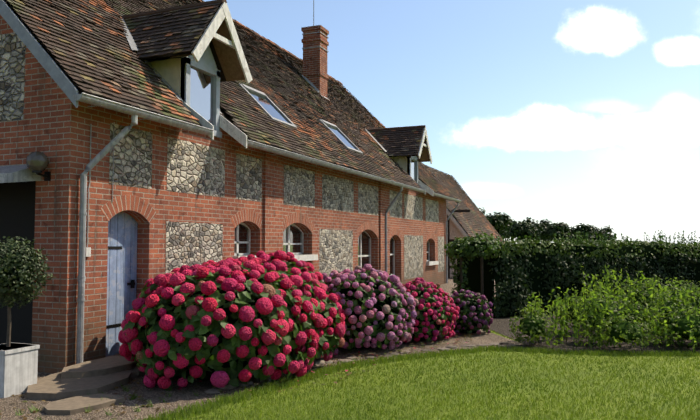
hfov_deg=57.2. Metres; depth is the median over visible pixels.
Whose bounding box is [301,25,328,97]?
chimney
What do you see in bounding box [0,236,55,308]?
topiary ball foliage
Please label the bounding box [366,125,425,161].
dormer tiles
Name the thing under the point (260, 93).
roof window frames
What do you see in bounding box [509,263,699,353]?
shrub
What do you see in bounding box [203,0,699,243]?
sky
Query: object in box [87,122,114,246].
wall cables
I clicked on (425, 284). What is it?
hydrangea bush
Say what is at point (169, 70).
dormer cheeks
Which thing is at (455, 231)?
outbuilding walls
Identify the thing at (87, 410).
gravel weeds
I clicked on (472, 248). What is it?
climbing plant arch
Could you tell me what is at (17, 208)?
house interior
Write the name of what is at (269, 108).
roof window glass
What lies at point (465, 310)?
hydrangea bush
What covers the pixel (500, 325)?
bed soil
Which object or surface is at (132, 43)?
dormer lead
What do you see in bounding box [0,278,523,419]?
gravel ground
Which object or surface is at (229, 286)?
hydrangea bush
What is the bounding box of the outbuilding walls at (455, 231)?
[446,214,463,277]
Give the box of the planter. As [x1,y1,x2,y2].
[0,342,39,397]
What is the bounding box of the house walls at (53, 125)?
[0,15,445,373]
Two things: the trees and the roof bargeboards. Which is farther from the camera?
the trees
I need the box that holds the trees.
[479,208,613,242]
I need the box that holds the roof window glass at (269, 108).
[247,90,356,149]
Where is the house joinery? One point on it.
(298, 256)
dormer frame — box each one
[181,45,221,137]
[407,156,417,181]
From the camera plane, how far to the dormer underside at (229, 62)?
11.26 m
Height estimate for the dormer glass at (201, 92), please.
0.970 m
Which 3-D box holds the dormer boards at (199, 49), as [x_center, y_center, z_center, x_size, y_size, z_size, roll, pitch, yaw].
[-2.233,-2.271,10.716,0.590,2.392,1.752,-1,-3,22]
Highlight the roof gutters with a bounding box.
[73,92,461,363]
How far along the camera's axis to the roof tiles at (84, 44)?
12.66 m
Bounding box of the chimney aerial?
[302,0,328,51]
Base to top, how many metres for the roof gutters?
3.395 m
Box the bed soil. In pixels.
[489,313,699,353]
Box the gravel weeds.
[16,380,200,419]
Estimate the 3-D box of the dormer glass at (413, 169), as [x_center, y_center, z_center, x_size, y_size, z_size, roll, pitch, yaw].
[2.178,-1.268,22.294,0.001,0.970,0.740,-1,-3,22]
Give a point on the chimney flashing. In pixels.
(312, 86)
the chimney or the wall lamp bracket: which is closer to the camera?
the wall lamp bracket
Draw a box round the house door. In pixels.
[106,212,136,356]
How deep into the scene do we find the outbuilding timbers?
30.42 m
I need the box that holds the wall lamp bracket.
[32,170,50,180]
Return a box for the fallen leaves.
[0,332,472,419]
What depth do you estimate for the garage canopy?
8.04 m
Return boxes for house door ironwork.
[106,246,134,327]
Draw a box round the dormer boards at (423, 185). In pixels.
[412,127,432,195]
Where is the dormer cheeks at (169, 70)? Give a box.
[148,57,184,101]
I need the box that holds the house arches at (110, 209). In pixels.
[101,195,435,241]
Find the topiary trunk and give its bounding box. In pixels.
[4,285,25,346]
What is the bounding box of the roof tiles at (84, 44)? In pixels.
[4,0,459,199]
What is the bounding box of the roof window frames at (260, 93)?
[237,83,362,156]
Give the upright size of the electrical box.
0.120 m
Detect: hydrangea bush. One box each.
[118,250,345,388]
[322,264,418,353]
[402,277,459,342]
[448,289,492,333]
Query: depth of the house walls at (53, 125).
8.62 m
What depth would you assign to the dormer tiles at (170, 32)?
10.61 m
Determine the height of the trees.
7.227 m
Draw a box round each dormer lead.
[117,16,221,113]
[365,129,398,165]
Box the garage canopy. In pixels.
[0,165,40,182]
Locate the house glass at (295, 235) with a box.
[234,224,428,273]
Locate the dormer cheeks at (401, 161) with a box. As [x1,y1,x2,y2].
[391,156,408,171]
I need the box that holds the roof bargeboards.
[0,0,456,198]
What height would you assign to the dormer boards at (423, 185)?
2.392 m
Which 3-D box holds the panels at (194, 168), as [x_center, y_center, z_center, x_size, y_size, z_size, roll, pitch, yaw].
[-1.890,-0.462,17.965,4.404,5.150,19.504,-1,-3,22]
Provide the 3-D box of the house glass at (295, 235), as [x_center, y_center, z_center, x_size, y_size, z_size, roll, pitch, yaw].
[0.366,1.490,18.236,0.001,1.980,14.210,-1,-3,22]
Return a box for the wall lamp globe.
[26,151,48,170]
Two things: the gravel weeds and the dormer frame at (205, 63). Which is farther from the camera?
the dormer frame at (205, 63)
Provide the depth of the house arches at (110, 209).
11.77 m
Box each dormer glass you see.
[190,67,213,124]
[411,159,415,180]
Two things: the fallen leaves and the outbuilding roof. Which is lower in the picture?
the fallen leaves
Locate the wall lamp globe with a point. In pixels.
(37, 160)
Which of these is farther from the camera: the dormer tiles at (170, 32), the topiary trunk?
the dormer tiles at (170, 32)
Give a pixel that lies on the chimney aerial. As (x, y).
(315, 32)
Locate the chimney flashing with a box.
[302,75,330,101]
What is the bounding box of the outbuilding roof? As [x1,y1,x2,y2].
[424,164,504,242]
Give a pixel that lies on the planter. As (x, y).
(18, 367)
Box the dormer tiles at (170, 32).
[119,0,226,81]
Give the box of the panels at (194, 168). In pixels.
[0,32,444,281]
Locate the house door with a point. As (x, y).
(122, 264)
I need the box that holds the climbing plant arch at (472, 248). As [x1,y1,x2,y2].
[443,233,501,302]
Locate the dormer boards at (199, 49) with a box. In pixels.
[182,2,252,147]
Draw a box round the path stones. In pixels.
[27,342,507,414]
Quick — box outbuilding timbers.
[446,208,469,277]
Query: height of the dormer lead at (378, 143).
1.820 m
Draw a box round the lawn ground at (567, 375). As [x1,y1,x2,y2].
[166,330,699,419]
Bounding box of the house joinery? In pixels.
[233,222,438,274]
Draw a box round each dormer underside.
[171,19,244,81]
[406,137,429,161]
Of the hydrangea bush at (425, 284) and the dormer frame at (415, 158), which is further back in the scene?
the dormer frame at (415, 158)
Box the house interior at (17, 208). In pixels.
[0,181,137,343]
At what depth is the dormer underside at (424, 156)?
22.80 m
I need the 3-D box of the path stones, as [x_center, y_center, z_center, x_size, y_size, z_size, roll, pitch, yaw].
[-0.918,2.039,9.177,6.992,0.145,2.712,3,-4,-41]
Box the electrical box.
[85,247,90,256]
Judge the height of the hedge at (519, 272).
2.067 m
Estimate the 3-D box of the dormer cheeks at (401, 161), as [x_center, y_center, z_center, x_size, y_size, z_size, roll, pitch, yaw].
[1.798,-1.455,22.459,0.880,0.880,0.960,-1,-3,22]
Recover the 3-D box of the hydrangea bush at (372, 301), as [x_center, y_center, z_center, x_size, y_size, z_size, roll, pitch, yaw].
[0.140,1.509,10.265,1.915,1.317,1.975,-1,-3,22]
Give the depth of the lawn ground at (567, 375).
7.18 m
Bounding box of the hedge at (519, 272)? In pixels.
[457,230,699,317]
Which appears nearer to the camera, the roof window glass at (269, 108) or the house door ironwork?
the house door ironwork
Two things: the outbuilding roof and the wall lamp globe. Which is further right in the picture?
the outbuilding roof

